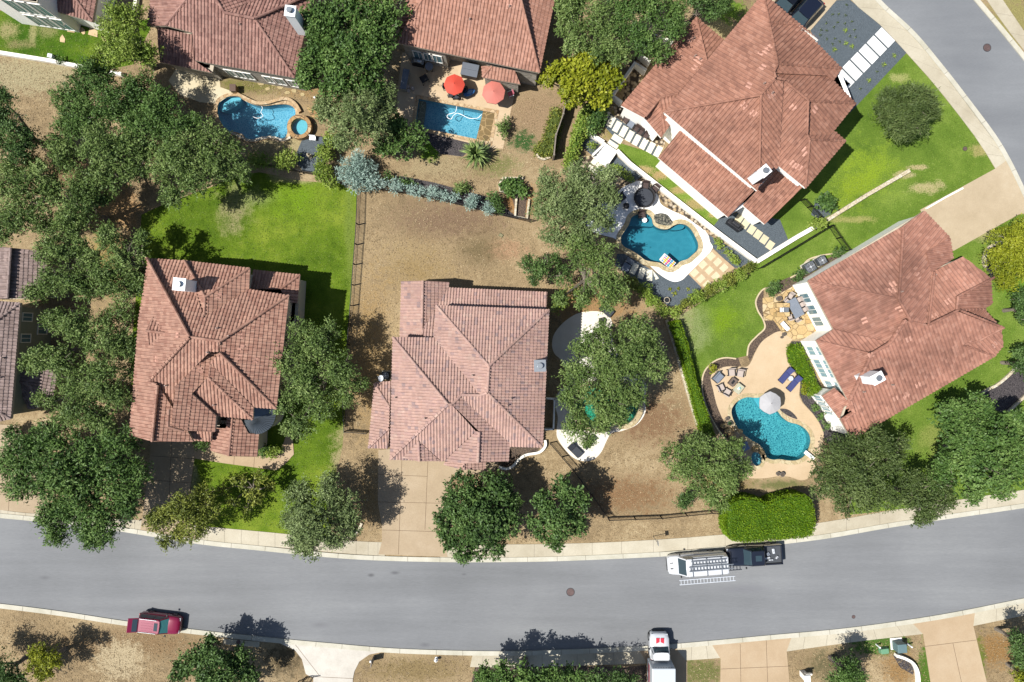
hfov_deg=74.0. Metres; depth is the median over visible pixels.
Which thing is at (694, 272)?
paving slab
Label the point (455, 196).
shrub
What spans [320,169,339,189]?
shrub
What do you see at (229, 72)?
window
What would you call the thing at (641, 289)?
shrub
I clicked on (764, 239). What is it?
paving slab
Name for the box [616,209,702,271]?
swimming pool
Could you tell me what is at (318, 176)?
shrub
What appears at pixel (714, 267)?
patio
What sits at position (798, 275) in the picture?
shrub
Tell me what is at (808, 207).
iron fence
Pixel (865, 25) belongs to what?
dark gravel
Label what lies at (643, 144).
paving slab
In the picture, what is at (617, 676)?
tree
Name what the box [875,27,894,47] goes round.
paving slab
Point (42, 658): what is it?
tree
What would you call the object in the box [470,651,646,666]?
pavement
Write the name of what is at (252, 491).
tree
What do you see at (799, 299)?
patio chair
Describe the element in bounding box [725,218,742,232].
barbecue
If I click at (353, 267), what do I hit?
iron fence
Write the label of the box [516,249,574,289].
tree
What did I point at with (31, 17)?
window
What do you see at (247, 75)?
window
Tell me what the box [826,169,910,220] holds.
garden wall
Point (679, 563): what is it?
parked van
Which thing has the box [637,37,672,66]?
garden wall
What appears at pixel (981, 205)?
driveway
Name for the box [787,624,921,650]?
pavement
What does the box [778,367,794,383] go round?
sun lounger
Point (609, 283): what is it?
tree
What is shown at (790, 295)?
patio chair
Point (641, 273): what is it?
paving slab
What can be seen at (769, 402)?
garden umbrella
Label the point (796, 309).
patio table
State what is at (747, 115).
house
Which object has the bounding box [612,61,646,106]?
garden wall
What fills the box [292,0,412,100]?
tree
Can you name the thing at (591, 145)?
shrub
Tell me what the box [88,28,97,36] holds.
stepping stone
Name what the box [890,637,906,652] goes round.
utility box
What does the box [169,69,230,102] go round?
patio
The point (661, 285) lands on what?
dark gravel
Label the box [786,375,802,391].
sun lounger
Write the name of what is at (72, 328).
tree
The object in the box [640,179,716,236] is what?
river pebbles
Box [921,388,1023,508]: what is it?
tree
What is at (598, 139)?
garden wall
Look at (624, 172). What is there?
shrub
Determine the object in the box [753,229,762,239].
paving slab
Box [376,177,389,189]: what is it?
shrub
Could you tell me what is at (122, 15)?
tree
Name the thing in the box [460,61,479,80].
hot tub
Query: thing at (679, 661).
driveway
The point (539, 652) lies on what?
kerb
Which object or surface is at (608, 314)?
sun lounger
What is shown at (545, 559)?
kerb
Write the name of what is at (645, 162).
strip lawn
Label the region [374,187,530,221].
iron fence
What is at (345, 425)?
iron fence
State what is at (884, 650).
utility box
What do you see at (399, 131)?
tree
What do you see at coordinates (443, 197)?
shrub
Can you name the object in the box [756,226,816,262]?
garden wall
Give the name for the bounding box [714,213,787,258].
dark gravel
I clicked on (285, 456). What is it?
front walk
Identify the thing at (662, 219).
pebble bed
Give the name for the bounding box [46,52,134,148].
tree
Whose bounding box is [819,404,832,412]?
window
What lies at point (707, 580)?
ladder
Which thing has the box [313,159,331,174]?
shrub
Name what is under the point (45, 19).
window
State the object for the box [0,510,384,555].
pavement
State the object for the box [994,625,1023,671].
tree
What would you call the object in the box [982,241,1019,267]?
garden wall
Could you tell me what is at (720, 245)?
shrub
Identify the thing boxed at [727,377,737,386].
fire table
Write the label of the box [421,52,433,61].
window
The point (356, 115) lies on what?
tree
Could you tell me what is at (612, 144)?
paving slab
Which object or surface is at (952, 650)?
driveway
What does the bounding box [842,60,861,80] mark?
paving slab
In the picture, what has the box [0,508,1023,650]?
road
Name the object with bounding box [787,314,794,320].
patio chair
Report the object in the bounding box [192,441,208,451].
shrub
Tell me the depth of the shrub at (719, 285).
66.85 m
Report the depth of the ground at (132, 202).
68.00 m
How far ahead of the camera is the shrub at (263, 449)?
67.08 m
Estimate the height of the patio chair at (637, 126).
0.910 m
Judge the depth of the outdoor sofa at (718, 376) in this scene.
67.45 m
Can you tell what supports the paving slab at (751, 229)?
on the dark gravel at (772, 229)
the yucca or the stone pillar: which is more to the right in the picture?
the yucca
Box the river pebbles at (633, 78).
[622,50,651,103]
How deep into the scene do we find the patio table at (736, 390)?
67.48 m
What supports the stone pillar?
on the ground at (132, 202)
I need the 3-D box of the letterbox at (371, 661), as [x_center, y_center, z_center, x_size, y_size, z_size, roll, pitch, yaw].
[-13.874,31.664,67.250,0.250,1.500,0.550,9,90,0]
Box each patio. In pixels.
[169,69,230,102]
[397,52,514,148]
[689,250,733,286]
[763,287,815,339]
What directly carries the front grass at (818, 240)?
on the ground at (132, 202)
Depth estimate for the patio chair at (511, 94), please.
67.53 m
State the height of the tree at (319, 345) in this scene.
7.508 m
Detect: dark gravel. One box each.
[294,136,326,171]
[582,136,600,154]
[603,114,661,156]
[609,156,640,182]
[615,254,700,306]
[709,235,750,267]
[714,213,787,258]
[811,0,905,111]
[811,191,832,217]
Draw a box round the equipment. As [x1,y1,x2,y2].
[309,135,315,140]
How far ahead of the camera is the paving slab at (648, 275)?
67.95 m
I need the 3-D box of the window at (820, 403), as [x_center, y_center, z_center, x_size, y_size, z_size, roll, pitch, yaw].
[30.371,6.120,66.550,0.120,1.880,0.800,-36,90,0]
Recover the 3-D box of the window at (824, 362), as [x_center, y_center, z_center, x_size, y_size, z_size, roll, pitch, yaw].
[29.988,2.207,64.950,0.120,0.880,1.030,-28,90,0]
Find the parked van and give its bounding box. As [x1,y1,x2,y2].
[666,550,728,582]
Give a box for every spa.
[287,114,312,140]
[748,450,764,468]
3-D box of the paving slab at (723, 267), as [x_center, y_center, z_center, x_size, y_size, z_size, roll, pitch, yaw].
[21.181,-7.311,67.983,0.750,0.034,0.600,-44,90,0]
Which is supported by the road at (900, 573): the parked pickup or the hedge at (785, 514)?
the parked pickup
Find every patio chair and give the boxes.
[507,89,513,98]
[621,116,629,123]
[632,123,640,133]
[637,126,644,135]
[638,209,645,217]
[642,130,649,139]
[642,180,649,188]
[651,183,660,193]
[715,383,725,391]
[721,387,731,396]
[726,368,735,375]
[735,369,745,376]
[785,292,795,299]
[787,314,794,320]
[796,296,803,302]
[799,301,806,307]
[801,306,808,312]
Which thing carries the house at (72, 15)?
on the ground at (132, 202)
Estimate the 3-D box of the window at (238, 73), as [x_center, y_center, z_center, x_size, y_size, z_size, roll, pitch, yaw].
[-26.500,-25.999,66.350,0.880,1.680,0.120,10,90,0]
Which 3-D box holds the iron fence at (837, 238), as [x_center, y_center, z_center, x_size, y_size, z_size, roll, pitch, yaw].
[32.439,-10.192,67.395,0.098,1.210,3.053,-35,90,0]
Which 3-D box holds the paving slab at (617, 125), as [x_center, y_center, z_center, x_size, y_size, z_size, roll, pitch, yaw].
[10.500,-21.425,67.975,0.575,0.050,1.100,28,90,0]
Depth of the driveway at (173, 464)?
67.94 m
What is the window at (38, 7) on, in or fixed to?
in the house at (72, 15)
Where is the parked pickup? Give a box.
[724,542,782,568]
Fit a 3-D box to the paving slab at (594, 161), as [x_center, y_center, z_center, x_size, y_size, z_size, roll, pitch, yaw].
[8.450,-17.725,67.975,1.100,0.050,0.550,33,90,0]
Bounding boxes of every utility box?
[47,53,54,58]
[878,646,888,653]
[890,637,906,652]
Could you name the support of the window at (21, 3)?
in the house at (72, 15)
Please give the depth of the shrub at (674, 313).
66.91 m
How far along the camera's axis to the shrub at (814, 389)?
66.79 m
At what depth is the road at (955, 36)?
67.99 m
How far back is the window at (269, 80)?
66.31 m
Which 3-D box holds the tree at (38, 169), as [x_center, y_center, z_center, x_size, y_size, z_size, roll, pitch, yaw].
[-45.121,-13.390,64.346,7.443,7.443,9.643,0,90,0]
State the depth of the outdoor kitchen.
67.08 m
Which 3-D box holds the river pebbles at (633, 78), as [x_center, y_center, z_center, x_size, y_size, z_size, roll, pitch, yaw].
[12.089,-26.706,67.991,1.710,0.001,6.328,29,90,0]
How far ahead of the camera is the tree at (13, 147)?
61.50 m
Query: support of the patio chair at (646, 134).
on the river pebbles at (658, 140)
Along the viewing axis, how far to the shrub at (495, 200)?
66.79 m
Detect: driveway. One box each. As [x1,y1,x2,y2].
[0,424,44,513]
[140,441,194,538]
[281,643,379,681]
[378,449,498,556]
[640,649,686,681]
[712,638,790,681]
[772,0,835,29]
[914,613,986,681]
[920,161,1023,250]
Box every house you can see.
[0,0,115,32]
[0,247,71,420]
[129,257,305,456]
[147,0,323,90]
[368,280,549,469]
[398,0,553,92]
[620,0,855,224]
[793,211,1004,435]
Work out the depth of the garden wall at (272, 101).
67.65 m
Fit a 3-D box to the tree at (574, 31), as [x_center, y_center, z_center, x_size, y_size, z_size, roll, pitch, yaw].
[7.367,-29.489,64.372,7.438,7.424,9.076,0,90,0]
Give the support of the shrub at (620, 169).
on the dark gravel at (616, 160)
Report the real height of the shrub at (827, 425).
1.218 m
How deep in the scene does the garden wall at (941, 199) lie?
67.65 m
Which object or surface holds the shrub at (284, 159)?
on the ground at (132, 202)
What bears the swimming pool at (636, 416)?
in the ground at (132, 202)
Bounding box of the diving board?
[804,451,813,459]
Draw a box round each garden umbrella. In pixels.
[444,74,464,95]
[482,81,504,103]
[759,391,780,413]
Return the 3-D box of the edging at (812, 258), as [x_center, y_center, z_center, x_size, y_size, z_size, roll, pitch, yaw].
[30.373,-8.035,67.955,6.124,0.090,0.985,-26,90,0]
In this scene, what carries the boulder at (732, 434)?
on the pool deck at (767, 367)
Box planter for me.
[664,297,669,302]
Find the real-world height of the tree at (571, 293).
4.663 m
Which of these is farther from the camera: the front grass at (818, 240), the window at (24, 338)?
the front grass at (818, 240)
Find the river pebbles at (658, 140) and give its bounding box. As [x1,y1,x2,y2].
[613,105,664,146]
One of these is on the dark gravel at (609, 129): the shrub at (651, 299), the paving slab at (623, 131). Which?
the paving slab at (623, 131)
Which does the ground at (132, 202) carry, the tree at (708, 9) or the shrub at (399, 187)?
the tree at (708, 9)
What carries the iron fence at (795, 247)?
on the front lawn at (793, 215)
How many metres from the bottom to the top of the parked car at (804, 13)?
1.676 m
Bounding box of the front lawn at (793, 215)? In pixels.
[674,53,994,396]
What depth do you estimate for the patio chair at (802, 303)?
67.47 m
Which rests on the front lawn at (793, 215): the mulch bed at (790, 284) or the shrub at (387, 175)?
the mulch bed at (790, 284)
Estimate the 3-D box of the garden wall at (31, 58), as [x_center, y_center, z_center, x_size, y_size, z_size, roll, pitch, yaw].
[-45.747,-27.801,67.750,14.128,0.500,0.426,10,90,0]
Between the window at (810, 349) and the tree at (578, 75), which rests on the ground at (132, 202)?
the tree at (578, 75)
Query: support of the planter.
on the dark gravel at (661, 285)
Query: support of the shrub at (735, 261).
on the dark gravel at (744, 260)
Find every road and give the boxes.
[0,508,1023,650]
[882,0,1023,184]
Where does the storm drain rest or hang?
on the ground at (132, 202)
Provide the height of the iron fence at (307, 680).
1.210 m
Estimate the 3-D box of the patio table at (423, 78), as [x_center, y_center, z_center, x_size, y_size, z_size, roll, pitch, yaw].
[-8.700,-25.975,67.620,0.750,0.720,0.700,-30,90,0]
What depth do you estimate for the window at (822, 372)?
66.52 m
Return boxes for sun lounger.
[400,68,409,91]
[567,442,582,457]
[599,303,613,317]
[621,258,633,271]
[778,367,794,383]
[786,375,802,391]
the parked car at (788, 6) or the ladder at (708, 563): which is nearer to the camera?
the ladder at (708, 563)
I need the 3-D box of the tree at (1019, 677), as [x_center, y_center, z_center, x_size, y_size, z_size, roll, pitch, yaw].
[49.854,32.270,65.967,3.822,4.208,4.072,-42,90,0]
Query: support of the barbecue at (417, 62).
on the patio at (437, 77)
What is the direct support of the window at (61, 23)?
in the house at (72, 15)
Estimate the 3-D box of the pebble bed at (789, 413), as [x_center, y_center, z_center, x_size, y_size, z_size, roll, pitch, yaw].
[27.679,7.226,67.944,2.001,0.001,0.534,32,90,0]
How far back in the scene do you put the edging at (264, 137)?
67.78 m
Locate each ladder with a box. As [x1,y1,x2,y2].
[679,576,734,584]
[689,564,733,571]
[691,559,726,565]
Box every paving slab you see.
[591,158,600,167]
[606,116,615,127]
[607,140,618,149]
[611,133,622,143]
[612,121,621,132]
[619,125,627,137]
[625,130,634,141]
[629,263,638,274]
[632,134,641,145]
[638,267,645,278]
[639,138,648,149]
[646,142,655,153]
[646,270,652,280]
[653,145,662,156]
[690,268,698,276]
[696,274,704,282]
[699,260,706,268]
[705,266,713,274]
[707,252,715,260]
[711,272,719,278]
[713,258,721,265]
[719,263,728,271]
[734,213,743,223]
[741,219,749,229]
[747,224,756,234]
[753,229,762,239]
[759,234,768,244]
[765,240,774,250]
[841,70,853,88]
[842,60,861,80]
[851,52,870,71]
[859,44,878,63]
[867,36,886,55]
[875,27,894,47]
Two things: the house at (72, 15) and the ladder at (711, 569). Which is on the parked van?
the ladder at (711, 569)
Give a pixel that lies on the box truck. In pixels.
(660, 667)
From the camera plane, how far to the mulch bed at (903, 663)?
67.99 m
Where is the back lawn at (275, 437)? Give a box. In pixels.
[131,172,356,534]
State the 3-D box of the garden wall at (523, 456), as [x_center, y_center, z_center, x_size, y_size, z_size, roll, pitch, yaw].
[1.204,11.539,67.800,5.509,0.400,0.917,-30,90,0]
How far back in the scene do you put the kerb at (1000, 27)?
67.90 m
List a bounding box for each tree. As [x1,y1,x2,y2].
[0,82,49,169]
[0,150,67,247]
[0,417,155,552]
[0,644,31,681]
[17,303,136,377]
[18,225,105,306]
[22,641,67,681]
[27,171,115,244]
[29,354,134,435]
[40,117,156,205]
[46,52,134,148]
[84,219,155,332]
[88,0,165,75]
[114,65,206,152]
[141,480,226,552]
[142,116,254,212]
[166,631,261,681]
[215,466,276,518]
[266,314,371,442]
[278,470,364,563]
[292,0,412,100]
[308,77,398,153]
[371,110,429,160]
[430,467,525,566]
[472,655,585,681]
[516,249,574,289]
[525,156,622,249]
[525,472,592,552]
[535,44,625,110]
[549,226,634,314]
[549,285,580,315]
[550,311,671,448]
[552,0,632,68]
[571,663,642,681]
[602,0,690,66]
[657,429,755,513]
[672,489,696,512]
[680,0,735,24]
[807,421,913,520]
[821,648,871,681]
[868,79,945,146]
[890,463,959,528]
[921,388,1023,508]
[978,213,1023,292]
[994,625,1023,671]
[1000,342,1023,381]
[1002,282,1023,328]
[1005,662,1023,681]
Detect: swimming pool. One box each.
[214,93,298,142]
[412,95,498,145]
[570,381,643,431]
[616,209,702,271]
[727,393,814,464]
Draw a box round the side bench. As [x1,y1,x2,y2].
[780,321,789,330]
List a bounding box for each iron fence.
[241,160,314,174]
[298,677,313,681]
[342,400,367,433]
[346,190,358,344]
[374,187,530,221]
[550,443,608,518]
[608,511,720,520]
[758,225,832,268]
[800,198,822,218]
[828,224,850,251]
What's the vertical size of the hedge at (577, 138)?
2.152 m
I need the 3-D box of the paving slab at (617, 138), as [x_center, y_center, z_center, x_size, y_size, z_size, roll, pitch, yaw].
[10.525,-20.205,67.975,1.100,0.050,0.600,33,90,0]
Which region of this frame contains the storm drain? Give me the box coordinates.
[223,638,259,646]
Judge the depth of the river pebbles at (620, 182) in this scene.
67.99 m
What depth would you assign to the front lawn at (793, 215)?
68.00 m
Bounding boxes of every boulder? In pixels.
[720,422,727,428]
[724,427,732,433]
[728,433,735,438]
[751,446,758,451]
[758,449,764,454]
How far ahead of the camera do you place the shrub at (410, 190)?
66.89 m
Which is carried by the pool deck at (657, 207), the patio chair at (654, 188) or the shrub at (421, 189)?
the patio chair at (654, 188)
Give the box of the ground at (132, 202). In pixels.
[0,0,1023,681]
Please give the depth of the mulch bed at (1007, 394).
67.99 m
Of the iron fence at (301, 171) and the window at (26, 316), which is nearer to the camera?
the window at (26, 316)
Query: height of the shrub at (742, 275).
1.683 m
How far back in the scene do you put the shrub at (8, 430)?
66.66 m
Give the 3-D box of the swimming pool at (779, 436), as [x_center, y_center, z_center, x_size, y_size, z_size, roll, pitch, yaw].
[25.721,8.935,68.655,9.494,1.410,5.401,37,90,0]
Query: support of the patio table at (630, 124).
on the river pebbles at (658, 140)
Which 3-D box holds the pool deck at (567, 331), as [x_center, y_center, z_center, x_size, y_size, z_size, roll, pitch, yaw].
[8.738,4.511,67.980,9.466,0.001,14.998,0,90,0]
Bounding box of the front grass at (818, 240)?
[0,16,1023,502]
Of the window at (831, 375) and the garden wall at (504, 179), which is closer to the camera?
the window at (831, 375)
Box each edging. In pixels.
[226,129,290,141]
[701,357,735,439]
[746,287,768,355]
[790,251,843,277]
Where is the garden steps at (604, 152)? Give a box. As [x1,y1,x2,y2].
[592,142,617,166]
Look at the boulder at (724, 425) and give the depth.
67.75 m
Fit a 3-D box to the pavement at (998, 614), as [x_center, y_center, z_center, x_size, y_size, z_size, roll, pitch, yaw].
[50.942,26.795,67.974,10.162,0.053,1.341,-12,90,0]
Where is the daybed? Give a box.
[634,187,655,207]
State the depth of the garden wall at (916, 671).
67.50 m
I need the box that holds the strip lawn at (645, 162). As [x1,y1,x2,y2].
[618,144,718,225]
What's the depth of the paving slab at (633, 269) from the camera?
67.95 m
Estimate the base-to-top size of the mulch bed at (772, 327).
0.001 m
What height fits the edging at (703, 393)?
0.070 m
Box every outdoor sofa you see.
[614,191,626,204]
[711,371,723,383]
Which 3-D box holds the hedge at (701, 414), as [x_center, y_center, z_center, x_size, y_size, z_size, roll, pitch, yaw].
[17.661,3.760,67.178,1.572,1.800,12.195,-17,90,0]
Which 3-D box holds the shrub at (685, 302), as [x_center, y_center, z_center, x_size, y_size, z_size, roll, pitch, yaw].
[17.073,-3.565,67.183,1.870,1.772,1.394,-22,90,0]
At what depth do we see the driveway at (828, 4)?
67.94 m
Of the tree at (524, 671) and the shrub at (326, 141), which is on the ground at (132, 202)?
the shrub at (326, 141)
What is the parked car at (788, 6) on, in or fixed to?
on the driveway at (828, 4)
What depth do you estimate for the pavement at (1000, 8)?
67.95 m
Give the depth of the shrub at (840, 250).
67.34 m
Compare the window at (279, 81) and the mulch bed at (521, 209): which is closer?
the window at (279, 81)
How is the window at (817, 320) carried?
in the house at (900, 317)
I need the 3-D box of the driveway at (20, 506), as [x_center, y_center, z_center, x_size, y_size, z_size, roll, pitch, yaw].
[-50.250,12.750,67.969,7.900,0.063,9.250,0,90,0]
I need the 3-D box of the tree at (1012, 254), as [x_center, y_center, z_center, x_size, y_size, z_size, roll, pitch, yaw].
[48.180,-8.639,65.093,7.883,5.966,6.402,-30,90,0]
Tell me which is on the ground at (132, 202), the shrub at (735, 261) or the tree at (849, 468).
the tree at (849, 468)
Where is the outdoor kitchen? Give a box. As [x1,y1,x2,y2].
[773,303,789,316]
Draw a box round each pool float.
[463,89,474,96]
[659,253,675,267]
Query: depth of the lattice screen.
66.25 m
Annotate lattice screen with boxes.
[552,103,565,160]
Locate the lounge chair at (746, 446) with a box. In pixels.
[742,441,749,450]
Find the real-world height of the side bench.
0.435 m
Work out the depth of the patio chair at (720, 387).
67.53 m
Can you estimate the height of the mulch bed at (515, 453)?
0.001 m
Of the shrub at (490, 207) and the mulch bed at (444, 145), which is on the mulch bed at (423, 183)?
the shrub at (490, 207)
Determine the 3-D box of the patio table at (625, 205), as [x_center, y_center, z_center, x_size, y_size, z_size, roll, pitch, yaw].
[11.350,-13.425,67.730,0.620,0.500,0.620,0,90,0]
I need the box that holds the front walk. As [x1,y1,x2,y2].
[194,434,293,469]
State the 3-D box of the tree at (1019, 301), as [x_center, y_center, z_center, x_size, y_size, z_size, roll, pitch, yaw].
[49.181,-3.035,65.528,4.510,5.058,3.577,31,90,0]
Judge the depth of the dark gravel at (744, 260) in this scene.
67.99 m
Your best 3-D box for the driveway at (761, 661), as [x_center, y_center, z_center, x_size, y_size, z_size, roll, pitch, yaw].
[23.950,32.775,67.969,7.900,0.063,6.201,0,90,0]
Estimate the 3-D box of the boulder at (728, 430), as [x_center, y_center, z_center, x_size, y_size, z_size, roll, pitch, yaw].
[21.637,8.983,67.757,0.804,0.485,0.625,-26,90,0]
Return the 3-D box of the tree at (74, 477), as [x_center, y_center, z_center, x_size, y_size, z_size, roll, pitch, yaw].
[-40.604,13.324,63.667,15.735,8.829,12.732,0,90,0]
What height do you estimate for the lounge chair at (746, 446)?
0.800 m
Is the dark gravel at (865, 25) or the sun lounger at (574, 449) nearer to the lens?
the sun lounger at (574, 449)
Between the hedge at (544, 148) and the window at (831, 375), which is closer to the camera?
the window at (831, 375)
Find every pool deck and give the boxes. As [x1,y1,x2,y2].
[552,311,646,460]
[586,181,712,281]
[711,331,823,479]
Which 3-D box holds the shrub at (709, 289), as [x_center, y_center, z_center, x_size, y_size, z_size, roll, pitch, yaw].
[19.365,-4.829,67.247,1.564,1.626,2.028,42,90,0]
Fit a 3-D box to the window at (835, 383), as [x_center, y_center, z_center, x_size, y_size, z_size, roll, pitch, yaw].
[31.093,4.295,64.950,0.120,0.880,1.030,-28,90,0]
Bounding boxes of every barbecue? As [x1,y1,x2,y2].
[411,57,424,67]
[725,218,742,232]
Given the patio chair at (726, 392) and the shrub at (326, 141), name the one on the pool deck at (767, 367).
the patio chair at (726, 392)
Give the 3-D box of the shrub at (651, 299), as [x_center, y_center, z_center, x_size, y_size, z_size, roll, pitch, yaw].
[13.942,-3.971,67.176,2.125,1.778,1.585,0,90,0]
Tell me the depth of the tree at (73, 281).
61.71 m
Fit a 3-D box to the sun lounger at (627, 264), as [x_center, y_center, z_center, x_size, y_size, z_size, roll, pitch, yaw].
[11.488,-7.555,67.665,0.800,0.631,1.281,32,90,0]
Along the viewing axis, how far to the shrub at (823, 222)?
66.76 m
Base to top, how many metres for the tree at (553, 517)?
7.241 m
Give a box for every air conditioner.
[382,371,390,379]
[800,260,816,274]
[812,255,827,266]
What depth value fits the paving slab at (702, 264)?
67.97 m
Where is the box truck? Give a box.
[647,630,675,681]
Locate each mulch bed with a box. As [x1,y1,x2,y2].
[388,176,518,218]
[426,132,469,156]
[472,665,646,681]
[500,447,539,466]
[512,196,526,216]
[703,358,740,440]
[748,290,780,360]
[770,254,841,293]
[787,341,846,442]
[893,655,913,673]
[983,358,1023,412]
[986,245,1005,279]
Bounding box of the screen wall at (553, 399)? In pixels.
[544,397,554,429]
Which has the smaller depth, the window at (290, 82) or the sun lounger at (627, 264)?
the window at (290, 82)
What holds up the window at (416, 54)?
in the house at (503, 42)
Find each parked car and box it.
[126,610,183,636]
[775,0,800,12]
[789,0,824,28]
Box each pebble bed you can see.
[654,213,672,225]
[780,409,796,418]
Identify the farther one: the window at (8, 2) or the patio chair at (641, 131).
the patio chair at (641, 131)
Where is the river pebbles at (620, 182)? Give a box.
[574,155,660,198]
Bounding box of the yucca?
[459,139,490,168]
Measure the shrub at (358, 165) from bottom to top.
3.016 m
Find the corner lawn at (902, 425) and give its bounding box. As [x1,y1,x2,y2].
[848,214,1023,514]
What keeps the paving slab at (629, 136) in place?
on the dark gravel at (609, 129)
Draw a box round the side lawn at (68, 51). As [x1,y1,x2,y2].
[0,11,149,67]
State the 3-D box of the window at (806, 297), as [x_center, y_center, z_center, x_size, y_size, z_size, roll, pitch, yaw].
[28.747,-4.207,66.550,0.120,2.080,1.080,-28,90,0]
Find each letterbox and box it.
[369,655,374,667]
[799,670,811,681]
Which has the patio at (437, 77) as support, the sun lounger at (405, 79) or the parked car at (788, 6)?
the sun lounger at (405, 79)
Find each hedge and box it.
[531,105,564,159]
[561,103,592,169]
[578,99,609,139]
[667,319,715,437]
[718,488,816,542]
[786,342,816,386]
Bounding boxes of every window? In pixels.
[1,0,32,13]
[11,0,44,15]
[20,334,31,342]
[22,14,52,27]
[22,312,32,321]
[25,2,57,17]
[34,16,63,29]
[37,324,47,334]
[48,18,76,31]
[223,69,238,77]
[232,70,246,78]
[241,72,256,80]
[261,75,275,83]
[272,77,287,85]
[285,79,298,87]
[412,50,424,59]
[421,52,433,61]
[430,54,442,63]
[798,292,812,302]
[805,346,816,355]
[806,304,818,314]
[810,316,824,326]
[812,359,823,368]
[813,394,823,402]
[814,346,822,355]
[816,400,827,407]
[817,368,828,377]
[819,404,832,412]
[821,359,829,368]
[822,409,834,415]
[823,380,834,388]
[826,369,834,378]
[832,381,840,390]
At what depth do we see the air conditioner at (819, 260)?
67.12 m
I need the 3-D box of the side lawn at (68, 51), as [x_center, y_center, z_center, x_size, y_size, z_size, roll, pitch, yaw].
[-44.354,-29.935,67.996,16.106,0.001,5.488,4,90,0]
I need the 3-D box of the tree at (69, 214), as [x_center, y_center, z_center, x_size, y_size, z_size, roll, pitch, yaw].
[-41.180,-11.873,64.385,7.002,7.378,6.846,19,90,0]
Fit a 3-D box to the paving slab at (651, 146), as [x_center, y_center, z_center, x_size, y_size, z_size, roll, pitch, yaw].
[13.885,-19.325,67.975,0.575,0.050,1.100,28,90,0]
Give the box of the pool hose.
[447,106,481,118]
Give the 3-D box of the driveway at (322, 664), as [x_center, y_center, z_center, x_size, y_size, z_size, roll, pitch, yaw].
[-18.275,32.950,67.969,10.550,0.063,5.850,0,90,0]
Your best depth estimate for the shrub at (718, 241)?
67.30 m
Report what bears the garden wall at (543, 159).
on the ground at (132, 202)
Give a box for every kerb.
[0,503,1023,561]
[0,598,1023,655]
[875,0,1023,196]
[974,0,1023,60]
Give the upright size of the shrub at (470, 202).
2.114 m
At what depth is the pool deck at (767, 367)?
67.98 m
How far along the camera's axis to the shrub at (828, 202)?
66.62 m
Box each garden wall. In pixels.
[0,51,123,76]
[236,92,301,112]
[498,177,522,196]
[499,440,546,469]
[514,196,529,218]
[535,153,549,160]
[588,133,604,144]
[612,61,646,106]
[616,149,757,262]
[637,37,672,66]
[665,319,697,424]
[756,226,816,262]
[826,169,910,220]
[894,653,920,681]
[925,187,963,208]
[980,360,1018,394]
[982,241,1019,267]
[1006,395,1023,411]
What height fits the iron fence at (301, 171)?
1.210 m
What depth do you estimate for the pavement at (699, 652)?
67.95 m
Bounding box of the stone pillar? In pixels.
[229,84,238,93]
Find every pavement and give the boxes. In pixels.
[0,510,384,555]
[446,490,1023,556]
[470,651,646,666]
[676,645,719,659]
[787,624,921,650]
[852,0,1005,167]
[973,603,1023,625]
[987,0,1023,49]
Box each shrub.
[0,421,44,443]
[55,54,64,64]
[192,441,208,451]
[245,148,273,170]
[256,443,271,458]
[263,445,283,460]
[271,145,301,174]
[312,168,327,183]
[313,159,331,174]
[314,143,335,162]
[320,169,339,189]
[321,129,337,151]
[335,147,384,195]
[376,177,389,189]
[380,169,418,185]
[388,176,404,196]
[405,182,418,197]
[413,186,426,200]
[424,184,442,201]
[436,187,450,202]
[446,191,460,203]
[452,178,472,195]
[463,190,480,211]
[481,201,496,216]
[483,190,505,214]
[495,113,511,140]
[498,175,528,200]
[586,140,596,151]
[614,165,625,176]
[620,168,630,178]
[623,172,634,182]
[623,274,639,292]
[635,282,652,298]
[643,295,661,306]
[653,304,671,319]
[668,304,681,318]
[678,297,693,312]
[687,288,706,305]
[701,282,717,299]
[709,364,719,374]
[710,278,728,293]
[712,237,721,244]
[716,240,724,250]
[720,271,738,289]
[725,249,733,257]
[729,254,737,263]
[731,267,747,281]
[732,255,740,264]
[740,261,755,274]
[765,279,782,298]
[791,268,807,282]
[800,381,809,395]
[806,215,829,230]
[806,381,821,398]
[810,402,821,411]
[814,191,837,212]
[817,412,825,421]
[822,421,830,430]
[830,245,845,258]
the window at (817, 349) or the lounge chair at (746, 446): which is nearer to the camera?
the window at (817, 349)
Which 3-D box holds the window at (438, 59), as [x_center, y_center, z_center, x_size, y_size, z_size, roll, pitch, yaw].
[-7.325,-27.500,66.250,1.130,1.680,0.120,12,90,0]
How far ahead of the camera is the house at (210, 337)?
61.38 m
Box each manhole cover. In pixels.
[566,588,574,595]
[983,44,990,51]
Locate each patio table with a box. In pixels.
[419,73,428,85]
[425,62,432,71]
[623,203,628,208]
[626,120,634,128]
[732,383,743,394]
[786,297,803,318]

